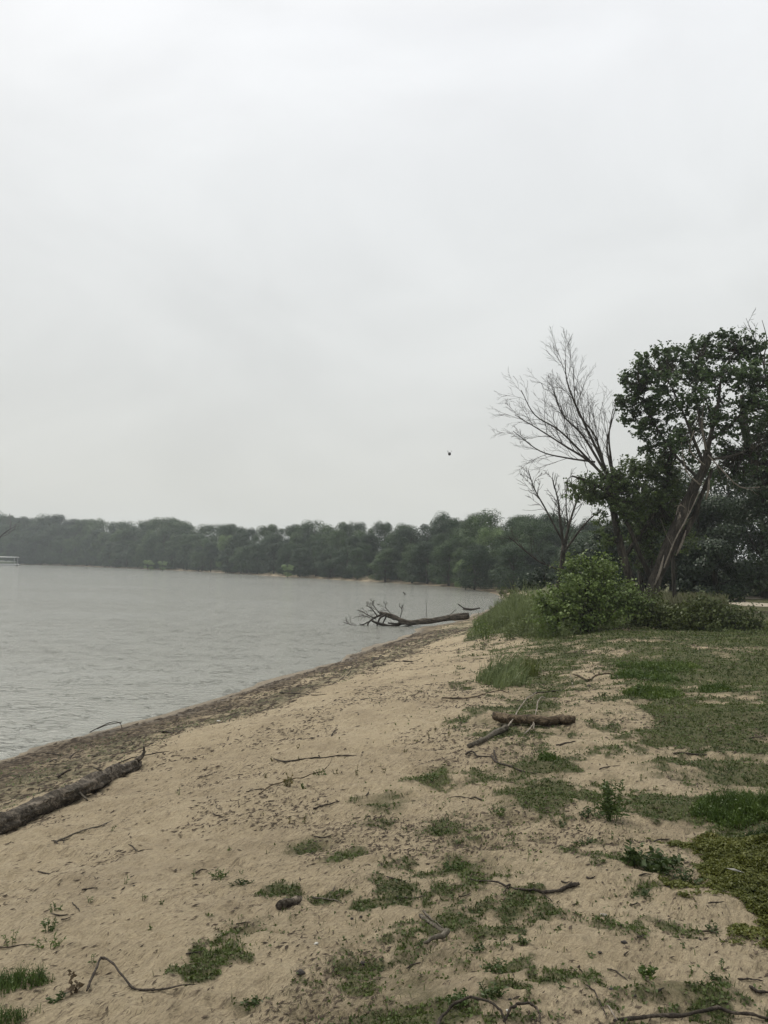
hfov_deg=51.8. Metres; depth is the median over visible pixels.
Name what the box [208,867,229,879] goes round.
weed
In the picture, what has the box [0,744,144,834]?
driftwood log
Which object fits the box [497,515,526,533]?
woodland tree
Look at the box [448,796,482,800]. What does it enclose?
stick
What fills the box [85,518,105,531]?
woodland tree
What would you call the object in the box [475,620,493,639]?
stalk plant
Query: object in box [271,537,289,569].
woodland tree
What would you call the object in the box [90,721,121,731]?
arched branch
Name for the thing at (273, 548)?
woodland tree
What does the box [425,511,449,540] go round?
woodland tree
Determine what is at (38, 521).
woodland tree
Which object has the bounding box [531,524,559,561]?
woodland tree
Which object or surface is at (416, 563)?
woodland tree
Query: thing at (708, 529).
dark tree
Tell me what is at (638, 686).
weed
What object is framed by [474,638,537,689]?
grass tuft
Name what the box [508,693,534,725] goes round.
stick
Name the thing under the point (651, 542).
dead stem
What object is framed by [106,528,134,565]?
woodland tree
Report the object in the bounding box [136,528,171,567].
woodland tree
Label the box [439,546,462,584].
woodland tree
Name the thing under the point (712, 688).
grass clump
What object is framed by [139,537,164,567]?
woodland tree
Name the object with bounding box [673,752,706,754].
stick
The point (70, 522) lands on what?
woodland tree
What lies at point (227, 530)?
woodland tree
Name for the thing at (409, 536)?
woodland tree
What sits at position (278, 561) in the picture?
woodland tree
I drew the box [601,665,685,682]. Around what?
grass clump
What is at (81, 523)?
woodland tree
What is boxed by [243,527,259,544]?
woodland tree
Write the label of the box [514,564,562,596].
bush
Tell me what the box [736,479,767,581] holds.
dark tree
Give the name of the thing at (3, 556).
woodland tree
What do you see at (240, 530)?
woodland tree
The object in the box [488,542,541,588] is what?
woodland tree
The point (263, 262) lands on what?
sky
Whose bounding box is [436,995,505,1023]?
root
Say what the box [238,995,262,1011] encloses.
weed
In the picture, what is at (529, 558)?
woodland tree
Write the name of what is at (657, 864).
weed
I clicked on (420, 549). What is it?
woodland tree
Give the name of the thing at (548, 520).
woodland tree
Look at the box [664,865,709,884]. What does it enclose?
weed
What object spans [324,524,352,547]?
woodland tree
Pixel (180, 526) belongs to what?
woodland tree
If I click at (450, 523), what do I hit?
woodland tree
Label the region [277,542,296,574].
woodland tree
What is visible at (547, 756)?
grass tuft
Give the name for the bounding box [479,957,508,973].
weed
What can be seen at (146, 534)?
woodland tree
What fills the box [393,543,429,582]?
woodland tree
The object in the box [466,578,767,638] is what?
tall grass
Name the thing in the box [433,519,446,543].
woodland tree
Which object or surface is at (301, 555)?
woodland tree
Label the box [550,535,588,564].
woodland tree
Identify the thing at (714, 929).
weed
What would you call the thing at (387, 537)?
woodland tree
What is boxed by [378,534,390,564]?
woodland tree
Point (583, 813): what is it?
weed
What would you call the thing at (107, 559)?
woodland tree
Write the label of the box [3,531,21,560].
woodland tree
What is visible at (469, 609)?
floating branch
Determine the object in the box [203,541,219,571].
woodland tree
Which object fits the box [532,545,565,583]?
woodland tree
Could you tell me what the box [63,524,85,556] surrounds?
woodland tree
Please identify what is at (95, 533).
woodland tree
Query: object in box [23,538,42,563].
woodland tree
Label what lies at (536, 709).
stick
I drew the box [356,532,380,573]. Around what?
woodland tree
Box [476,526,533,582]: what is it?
woodland tree
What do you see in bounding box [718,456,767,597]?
dark tree
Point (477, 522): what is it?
woodland tree
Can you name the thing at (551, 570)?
woodland tree
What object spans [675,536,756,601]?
dark tree
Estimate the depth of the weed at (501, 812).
5.71 m
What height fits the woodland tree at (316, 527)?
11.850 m
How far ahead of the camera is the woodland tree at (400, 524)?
143.22 m
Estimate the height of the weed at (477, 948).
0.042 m
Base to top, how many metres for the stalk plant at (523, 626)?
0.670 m
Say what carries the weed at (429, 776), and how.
on the ground at (152, 864)
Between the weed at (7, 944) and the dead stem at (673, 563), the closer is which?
the weed at (7, 944)
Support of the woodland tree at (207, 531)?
on the ground at (152, 864)
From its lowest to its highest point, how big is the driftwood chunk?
0.056 m
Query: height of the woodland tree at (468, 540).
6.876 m
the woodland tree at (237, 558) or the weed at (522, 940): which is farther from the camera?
the woodland tree at (237, 558)
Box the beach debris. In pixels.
[0,611,767,1023]
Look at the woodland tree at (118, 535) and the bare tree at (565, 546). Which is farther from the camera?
the woodland tree at (118, 535)
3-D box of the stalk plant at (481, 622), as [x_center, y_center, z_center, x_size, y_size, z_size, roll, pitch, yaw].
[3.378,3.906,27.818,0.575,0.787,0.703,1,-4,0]
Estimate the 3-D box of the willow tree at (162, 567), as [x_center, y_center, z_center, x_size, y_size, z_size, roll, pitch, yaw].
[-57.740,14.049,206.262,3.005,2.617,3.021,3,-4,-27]
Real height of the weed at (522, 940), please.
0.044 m
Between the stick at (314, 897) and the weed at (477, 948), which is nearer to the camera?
the weed at (477, 948)
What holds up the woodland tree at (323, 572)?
on the ground at (152, 864)
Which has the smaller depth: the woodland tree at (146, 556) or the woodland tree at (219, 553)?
the woodland tree at (219, 553)
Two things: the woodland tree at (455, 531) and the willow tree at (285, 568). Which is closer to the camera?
the woodland tree at (455, 531)
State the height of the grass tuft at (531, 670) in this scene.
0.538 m
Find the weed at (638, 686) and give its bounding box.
[635,682,641,692]
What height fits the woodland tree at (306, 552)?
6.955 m
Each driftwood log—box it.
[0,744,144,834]
[467,724,508,747]
[492,711,575,725]
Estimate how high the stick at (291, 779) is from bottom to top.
0.172 m
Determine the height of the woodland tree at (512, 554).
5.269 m
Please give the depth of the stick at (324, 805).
6.42 m
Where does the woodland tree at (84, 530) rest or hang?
on the ground at (152, 864)
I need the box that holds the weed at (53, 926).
[40,916,58,932]
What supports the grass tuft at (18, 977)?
on the ground at (152, 864)
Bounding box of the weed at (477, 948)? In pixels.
[464,942,484,952]
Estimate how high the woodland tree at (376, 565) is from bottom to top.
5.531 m
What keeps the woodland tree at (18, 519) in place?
on the ground at (152, 864)
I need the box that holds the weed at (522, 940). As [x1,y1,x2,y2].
[516,934,529,944]
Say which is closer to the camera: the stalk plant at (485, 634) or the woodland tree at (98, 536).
the stalk plant at (485, 634)
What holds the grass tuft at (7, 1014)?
on the ground at (152, 864)
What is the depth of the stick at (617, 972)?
3.29 m
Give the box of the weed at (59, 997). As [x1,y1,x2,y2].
[45,990,68,1003]
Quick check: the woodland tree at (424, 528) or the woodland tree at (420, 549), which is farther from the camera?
the woodland tree at (424, 528)
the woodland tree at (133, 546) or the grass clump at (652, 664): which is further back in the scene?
the woodland tree at (133, 546)
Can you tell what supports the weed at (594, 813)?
on the ground at (152, 864)
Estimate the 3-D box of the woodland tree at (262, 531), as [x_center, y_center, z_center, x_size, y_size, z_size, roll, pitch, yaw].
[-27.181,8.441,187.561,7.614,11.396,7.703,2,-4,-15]
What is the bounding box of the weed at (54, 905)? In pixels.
[48,902,62,911]
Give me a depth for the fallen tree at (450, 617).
38.23 m
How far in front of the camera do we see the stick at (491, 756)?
7.42 m
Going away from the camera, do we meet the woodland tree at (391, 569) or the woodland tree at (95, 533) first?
the woodland tree at (391, 569)
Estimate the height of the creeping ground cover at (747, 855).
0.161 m
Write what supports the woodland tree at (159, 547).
on the ground at (152, 864)
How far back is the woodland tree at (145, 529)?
256.47 m
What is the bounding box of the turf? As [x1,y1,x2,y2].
[24,621,767,1023]
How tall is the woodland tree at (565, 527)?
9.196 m
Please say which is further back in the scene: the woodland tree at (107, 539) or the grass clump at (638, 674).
the woodland tree at (107, 539)
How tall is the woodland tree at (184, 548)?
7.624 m
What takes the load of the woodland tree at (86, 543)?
on the ground at (152, 864)
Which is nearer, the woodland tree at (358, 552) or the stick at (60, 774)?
the stick at (60, 774)
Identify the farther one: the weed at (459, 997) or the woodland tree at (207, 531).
the woodland tree at (207, 531)
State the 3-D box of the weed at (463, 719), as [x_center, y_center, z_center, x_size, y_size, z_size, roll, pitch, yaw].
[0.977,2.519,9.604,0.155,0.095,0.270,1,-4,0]
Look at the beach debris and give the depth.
8.11 m
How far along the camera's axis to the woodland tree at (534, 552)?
94.58 m
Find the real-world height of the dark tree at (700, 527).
7.364 m
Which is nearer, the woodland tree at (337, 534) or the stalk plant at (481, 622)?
the stalk plant at (481, 622)
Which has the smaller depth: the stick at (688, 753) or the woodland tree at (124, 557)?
the stick at (688, 753)
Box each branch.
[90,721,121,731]
[419,909,449,943]
[463,607,479,610]
[470,878,579,900]
[613,1005,767,1021]
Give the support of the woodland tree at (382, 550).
on the ground at (152, 864)
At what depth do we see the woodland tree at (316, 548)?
151.36 m
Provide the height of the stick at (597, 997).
0.017 m
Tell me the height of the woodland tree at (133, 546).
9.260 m
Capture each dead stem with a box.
[636,481,669,571]
[658,454,700,597]
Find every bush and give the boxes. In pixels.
[496,586,510,601]
[505,585,527,599]
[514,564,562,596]
[522,549,661,633]
[622,584,684,629]
[664,585,729,629]
[703,591,767,630]
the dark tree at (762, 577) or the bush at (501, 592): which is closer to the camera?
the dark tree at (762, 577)
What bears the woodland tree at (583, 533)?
on the ground at (152, 864)
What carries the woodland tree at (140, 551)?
on the ground at (152, 864)
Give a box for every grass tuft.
[0,960,54,996]
[0,998,40,1023]
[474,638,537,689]
[518,656,542,676]
[534,747,560,760]
[733,820,767,836]
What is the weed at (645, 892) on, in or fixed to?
on the ground at (152, 864)
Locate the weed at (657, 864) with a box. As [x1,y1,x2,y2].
[632,845,686,873]
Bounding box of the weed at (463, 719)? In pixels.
[458,713,468,722]
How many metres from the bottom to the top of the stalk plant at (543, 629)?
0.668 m
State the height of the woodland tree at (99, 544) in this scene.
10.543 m
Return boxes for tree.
[0,514,14,523]
[0,522,18,537]
[0,522,24,550]
[0,524,7,560]
[0,533,27,562]
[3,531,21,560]
[4,516,26,528]
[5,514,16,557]
[5,539,25,563]
[8,516,28,523]
[21,517,35,528]
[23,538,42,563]
[25,513,55,534]
[28,513,66,542]
[58,525,85,551]
[61,518,78,538]
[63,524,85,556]
[63,540,80,564]
[75,519,86,554]
[76,525,97,558]
[76,537,93,565]
[80,527,101,563]
[81,528,103,561]
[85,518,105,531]
[86,531,109,563]
[87,538,102,565]
[93,536,107,565]
[94,533,114,564]
[96,521,116,537]
[97,541,114,566]
[102,520,135,544]
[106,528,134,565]
[110,540,128,566]
[112,539,135,566]
[122,519,143,550]
[125,539,141,567]
[132,529,154,562]
[136,520,159,538]
[136,523,170,567]
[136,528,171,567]
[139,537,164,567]
[141,517,176,542]
[143,560,153,569]
[152,541,169,568]
[158,540,181,568]
[158,561,167,570]
[164,519,191,546]
[169,523,205,560]
[172,522,195,533]
[179,544,190,569]
[189,541,213,570]
[194,523,221,564]
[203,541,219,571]
[211,536,228,569]
[215,534,238,572]
[215,548,233,572]
[216,523,237,561]
[225,532,252,571]
[231,526,247,566]
[232,533,266,572]
[237,545,255,573]
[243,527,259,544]
[244,543,270,573]
[256,524,278,550]
[259,533,284,570]
[261,542,282,573]
[263,528,284,551]
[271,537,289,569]
[274,547,292,574]
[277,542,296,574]
[282,564,293,577]
[283,523,300,537]
[286,542,311,576]
[286,548,313,576]
[288,532,302,554]
[289,518,328,551]
[290,519,318,548]
[306,544,322,576]
[317,521,345,535]
[318,545,346,576]
[323,528,349,557]
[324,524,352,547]
[332,545,355,577]
[341,599,469,625]
[342,530,380,558]
[345,521,368,545]
[345,547,368,578]
[352,528,375,571]
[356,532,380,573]
[366,548,399,581]
[370,521,395,556]
[375,546,396,579]
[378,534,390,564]
[380,531,405,577]
[384,526,426,578]
[385,524,420,549]
[388,545,402,579]
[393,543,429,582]
[394,522,409,531]
[404,543,430,576]
[405,540,444,583]
[419,523,438,542]
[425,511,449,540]
[425,541,459,585]
[428,532,449,548]
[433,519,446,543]
[437,517,465,563]
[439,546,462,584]
[440,539,460,577]
[444,525,472,573]
[449,508,504,582]
[449,536,487,587]
[451,559,474,589]
[454,542,495,589]
[460,549,479,586]
[473,526,505,584]
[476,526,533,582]
[482,532,513,584]
[488,326,709,598]
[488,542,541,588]
[488,545,535,590]
[491,543,547,587]
[497,462,604,596]
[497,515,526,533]
[507,518,558,564]
[511,515,537,541]
[520,514,545,540]
[524,543,545,571]
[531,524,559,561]
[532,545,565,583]
[536,511,572,528]
[542,547,576,583]
[546,527,570,564]
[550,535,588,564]
[551,518,579,548]
[556,535,611,591]
[571,521,602,533]
[571,529,594,541]
[577,524,636,591]
[612,326,767,604]
[612,495,683,591]
[647,478,709,590]
[659,465,740,559]
[668,488,751,590]
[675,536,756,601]
[687,462,766,594]
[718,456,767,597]
[719,395,767,595]
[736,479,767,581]
[738,308,767,390]
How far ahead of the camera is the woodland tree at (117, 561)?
256.81 m
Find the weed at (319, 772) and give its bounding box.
[313,768,326,775]
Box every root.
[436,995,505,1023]
[503,1001,540,1023]
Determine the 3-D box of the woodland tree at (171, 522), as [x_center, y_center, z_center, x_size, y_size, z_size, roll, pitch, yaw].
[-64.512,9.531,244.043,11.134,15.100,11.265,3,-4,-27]
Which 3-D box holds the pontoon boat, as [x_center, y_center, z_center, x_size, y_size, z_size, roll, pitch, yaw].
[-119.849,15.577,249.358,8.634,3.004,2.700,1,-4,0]
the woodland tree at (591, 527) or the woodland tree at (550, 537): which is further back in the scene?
the woodland tree at (591, 527)
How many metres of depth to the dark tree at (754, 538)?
48.00 m
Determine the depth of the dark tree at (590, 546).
43.33 m
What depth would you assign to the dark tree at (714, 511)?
44.01 m
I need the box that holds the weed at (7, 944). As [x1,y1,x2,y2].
[1,929,18,946]
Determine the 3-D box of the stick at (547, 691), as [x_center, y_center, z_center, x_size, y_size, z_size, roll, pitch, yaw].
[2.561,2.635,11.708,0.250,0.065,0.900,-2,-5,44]
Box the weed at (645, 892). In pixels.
[629,888,650,898]
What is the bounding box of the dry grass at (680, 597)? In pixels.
[584,590,729,612]
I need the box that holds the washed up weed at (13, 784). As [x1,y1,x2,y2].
[0,620,473,808]
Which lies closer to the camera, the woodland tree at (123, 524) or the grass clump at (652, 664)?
the grass clump at (652, 664)
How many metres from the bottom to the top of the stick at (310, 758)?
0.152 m
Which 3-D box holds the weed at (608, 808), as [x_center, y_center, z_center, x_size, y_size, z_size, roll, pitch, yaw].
[1.543,1.968,5.396,0.217,0.277,0.242,4,-5,-39]
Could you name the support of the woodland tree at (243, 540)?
on the ground at (152, 864)
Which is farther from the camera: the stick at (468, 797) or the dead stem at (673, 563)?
the dead stem at (673, 563)
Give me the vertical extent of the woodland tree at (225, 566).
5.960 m
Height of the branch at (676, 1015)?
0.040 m
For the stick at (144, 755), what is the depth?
10.07 m
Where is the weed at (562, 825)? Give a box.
[553,819,566,827]
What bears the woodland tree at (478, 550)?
on the ground at (152, 864)
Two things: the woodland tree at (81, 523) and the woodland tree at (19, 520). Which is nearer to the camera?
the woodland tree at (81, 523)
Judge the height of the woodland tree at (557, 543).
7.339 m
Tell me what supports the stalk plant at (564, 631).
on the ground at (152, 864)
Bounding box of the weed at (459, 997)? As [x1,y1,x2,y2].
[443,987,471,1006]
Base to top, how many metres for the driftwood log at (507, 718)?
0.204 m
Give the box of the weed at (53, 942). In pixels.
[30,932,66,948]
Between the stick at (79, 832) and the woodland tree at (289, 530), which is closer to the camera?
the stick at (79, 832)
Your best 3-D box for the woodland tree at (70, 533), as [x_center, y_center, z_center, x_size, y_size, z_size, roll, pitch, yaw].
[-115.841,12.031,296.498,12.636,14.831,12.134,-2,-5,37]
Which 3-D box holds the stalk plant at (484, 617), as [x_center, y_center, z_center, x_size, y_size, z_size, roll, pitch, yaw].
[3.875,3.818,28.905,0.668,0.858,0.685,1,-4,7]
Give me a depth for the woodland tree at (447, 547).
110.01 m
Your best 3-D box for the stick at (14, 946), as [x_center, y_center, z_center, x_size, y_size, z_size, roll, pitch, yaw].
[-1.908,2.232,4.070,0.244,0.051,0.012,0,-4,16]
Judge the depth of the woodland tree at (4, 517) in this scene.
320.45 m
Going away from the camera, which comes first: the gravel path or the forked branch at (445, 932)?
the forked branch at (445, 932)
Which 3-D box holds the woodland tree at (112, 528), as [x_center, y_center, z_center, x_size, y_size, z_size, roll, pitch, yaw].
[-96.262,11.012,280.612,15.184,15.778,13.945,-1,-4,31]
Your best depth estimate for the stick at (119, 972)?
3.43 m
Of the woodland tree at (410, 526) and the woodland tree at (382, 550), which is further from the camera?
the woodland tree at (410, 526)
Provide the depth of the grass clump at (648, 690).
10.77 m
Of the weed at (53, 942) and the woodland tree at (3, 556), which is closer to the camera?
the weed at (53, 942)
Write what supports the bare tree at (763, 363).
on the ground at (152, 864)
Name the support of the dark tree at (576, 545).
on the ground at (152, 864)
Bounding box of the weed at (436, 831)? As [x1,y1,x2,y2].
[430,823,447,834]
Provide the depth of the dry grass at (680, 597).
32.09 m
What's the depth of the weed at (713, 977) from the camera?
3.21 m
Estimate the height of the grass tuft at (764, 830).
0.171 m
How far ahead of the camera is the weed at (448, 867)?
4.66 m
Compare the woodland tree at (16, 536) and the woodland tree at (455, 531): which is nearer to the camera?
the woodland tree at (455, 531)
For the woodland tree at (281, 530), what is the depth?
184.06 m
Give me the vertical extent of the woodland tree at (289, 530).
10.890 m
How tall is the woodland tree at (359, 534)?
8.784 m
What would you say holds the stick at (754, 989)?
on the ground at (152, 864)
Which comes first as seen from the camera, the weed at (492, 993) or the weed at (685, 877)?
the weed at (492, 993)
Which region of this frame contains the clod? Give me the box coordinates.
[296,969,304,974]
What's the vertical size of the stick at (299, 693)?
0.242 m
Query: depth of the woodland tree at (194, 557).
207.66 m
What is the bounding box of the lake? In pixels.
[0,565,502,759]
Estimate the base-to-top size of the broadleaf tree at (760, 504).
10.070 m
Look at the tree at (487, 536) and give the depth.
100.08 m
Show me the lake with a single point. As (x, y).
(84, 650)
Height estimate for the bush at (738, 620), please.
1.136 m
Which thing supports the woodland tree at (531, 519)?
on the ground at (152, 864)
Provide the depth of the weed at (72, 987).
3.40 m
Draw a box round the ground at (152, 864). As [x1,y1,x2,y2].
[0,562,767,1023]
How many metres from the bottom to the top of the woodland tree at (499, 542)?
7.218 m
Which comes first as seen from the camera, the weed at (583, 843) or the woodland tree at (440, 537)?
the weed at (583, 843)
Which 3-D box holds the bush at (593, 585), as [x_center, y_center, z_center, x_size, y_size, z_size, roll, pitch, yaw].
[5.892,2.243,22.417,4.044,2.474,2.406,1,-4,0]
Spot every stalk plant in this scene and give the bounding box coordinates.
[472,612,487,631]
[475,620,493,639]
[482,610,496,626]
[498,617,517,640]
[514,614,529,635]
[536,615,555,637]
[557,617,576,637]
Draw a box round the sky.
[0,0,767,561]
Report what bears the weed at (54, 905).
on the ground at (152, 864)
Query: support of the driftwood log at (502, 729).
on the ground at (152, 864)
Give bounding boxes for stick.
[0,944,29,947]
[54,820,112,842]
[57,769,71,777]
[86,956,195,991]
[118,751,167,762]
[259,759,331,793]
[273,755,356,761]
[279,692,324,695]
[312,886,342,903]
[313,801,338,808]
[442,690,507,698]
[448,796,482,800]
[465,750,536,773]
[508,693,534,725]
[533,696,547,728]
[534,688,564,693]
[573,673,616,680]
[585,984,606,1016]
[607,968,627,980]
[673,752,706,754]
[737,977,762,980]
[749,985,767,993]
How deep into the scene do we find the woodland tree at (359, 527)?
162.19 m
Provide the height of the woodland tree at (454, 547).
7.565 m
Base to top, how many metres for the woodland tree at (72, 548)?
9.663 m
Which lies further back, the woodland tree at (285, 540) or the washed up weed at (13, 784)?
the woodland tree at (285, 540)
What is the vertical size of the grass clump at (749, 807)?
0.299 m
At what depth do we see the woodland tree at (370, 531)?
156.21 m
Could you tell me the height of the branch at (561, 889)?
0.052 m
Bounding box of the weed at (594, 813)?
[588,808,602,817]
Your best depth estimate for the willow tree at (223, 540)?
191.51 m
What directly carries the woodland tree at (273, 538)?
on the ground at (152, 864)
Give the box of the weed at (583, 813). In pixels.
[578,805,591,817]
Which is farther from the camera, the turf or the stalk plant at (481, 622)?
the stalk plant at (481, 622)
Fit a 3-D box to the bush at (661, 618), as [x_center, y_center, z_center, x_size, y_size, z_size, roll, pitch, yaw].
[7.702,2.698,22.453,2.231,1.296,1.656,4,-5,-41]
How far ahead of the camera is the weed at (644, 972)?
3.25 m
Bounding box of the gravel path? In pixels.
[729,596,767,606]
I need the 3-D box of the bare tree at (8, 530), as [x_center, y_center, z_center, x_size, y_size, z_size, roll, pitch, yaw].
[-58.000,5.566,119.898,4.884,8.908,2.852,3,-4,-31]
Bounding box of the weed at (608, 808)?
[591,779,630,822]
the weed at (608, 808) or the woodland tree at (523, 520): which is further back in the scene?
the woodland tree at (523, 520)
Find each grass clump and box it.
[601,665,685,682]
[606,657,703,673]
[618,679,685,699]
[685,781,767,830]
[696,682,737,692]
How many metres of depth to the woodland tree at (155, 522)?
250.61 m
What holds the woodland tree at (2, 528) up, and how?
on the ground at (152, 864)
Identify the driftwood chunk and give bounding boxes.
[275,895,301,909]
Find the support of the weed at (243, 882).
on the ground at (152, 864)
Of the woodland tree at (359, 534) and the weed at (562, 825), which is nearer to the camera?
the weed at (562, 825)
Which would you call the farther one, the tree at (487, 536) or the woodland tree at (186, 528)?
the woodland tree at (186, 528)
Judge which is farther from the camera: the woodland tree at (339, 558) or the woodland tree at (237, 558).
the woodland tree at (237, 558)
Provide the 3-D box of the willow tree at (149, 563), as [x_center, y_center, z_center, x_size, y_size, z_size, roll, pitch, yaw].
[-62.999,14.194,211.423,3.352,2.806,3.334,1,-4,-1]
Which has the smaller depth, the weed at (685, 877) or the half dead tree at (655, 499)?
the weed at (685, 877)
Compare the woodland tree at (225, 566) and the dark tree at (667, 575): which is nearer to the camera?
the dark tree at (667, 575)
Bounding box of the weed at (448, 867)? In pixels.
[438,856,468,870]
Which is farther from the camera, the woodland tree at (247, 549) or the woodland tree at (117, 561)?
the woodland tree at (117, 561)
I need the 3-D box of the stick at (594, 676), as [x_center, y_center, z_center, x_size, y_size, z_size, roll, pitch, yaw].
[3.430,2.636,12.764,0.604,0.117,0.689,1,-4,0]
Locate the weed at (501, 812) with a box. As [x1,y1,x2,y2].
[488,803,506,816]
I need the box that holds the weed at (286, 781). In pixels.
[283,772,292,786]
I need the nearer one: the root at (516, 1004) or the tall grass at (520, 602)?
the root at (516, 1004)
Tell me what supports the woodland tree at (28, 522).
on the ground at (152, 864)
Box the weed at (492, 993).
[477,980,508,1000]
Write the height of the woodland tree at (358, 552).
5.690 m
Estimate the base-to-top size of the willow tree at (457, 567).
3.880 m
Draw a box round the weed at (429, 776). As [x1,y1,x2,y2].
[419,771,437,780]
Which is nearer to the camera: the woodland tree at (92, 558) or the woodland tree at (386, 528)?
the woodland tree at (386, 528)
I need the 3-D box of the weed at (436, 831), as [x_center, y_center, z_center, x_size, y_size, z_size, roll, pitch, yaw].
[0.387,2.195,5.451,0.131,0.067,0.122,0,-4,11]
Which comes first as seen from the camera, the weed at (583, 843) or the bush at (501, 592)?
the weed at (583, 843)
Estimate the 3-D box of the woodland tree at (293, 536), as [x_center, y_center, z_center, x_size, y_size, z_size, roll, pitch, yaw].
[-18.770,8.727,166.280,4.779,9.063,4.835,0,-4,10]
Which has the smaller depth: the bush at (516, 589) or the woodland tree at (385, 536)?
the bush at (516, 589)
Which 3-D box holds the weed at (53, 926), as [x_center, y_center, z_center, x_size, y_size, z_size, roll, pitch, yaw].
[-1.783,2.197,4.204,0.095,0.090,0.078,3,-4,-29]
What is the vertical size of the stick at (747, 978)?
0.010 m
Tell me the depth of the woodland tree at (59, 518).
307.43 m
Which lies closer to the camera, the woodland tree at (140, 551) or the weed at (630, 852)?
the weed at (630, 852)
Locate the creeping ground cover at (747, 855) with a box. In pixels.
[642,831,767,948]
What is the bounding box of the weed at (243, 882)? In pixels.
[228,877,254,885]
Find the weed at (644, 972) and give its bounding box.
[637,962,659,980]
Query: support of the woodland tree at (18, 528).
on the ground at (152, 864)
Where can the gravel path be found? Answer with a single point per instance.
(751, 604)
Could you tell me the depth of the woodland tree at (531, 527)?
97.26 m
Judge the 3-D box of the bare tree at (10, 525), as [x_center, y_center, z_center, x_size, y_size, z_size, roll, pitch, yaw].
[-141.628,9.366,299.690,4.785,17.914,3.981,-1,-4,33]
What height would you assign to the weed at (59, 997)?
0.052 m
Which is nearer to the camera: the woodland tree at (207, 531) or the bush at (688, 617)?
the bush at (688, 617)
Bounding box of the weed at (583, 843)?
[571,836,593,844]
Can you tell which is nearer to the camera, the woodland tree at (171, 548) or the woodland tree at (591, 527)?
the woodland tree at (591, 527)
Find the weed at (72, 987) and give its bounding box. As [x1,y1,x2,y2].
[64,969,83,994]
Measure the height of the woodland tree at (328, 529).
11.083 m
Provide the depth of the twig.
4.35 m
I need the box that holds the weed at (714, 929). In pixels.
[705,922,718,935]
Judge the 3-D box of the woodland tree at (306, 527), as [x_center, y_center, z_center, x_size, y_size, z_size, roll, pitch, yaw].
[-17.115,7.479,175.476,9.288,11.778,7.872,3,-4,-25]
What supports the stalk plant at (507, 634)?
on the ground at (152, 864)
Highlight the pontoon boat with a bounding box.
[0,557,18,565]
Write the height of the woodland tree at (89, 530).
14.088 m
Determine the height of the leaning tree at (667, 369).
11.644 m
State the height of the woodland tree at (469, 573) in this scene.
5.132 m
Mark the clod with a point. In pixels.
(300, 971)
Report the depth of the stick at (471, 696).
11.41 m
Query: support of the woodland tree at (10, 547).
on the ground at (152, 864)
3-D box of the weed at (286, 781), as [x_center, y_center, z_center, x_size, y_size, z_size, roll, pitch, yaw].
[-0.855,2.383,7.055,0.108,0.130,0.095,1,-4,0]
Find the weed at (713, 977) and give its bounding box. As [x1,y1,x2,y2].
[705,971,729,984]
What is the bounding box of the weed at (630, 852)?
[619,839,646,868]
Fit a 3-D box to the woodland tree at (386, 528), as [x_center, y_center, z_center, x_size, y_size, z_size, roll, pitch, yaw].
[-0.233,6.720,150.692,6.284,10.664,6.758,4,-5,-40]
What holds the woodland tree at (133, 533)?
on the ground at (152, 864)
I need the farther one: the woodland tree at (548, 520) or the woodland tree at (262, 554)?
the woodland tree at (262, 554)
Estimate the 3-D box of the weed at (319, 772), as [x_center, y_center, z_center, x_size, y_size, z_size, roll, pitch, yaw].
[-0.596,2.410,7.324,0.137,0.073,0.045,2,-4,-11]

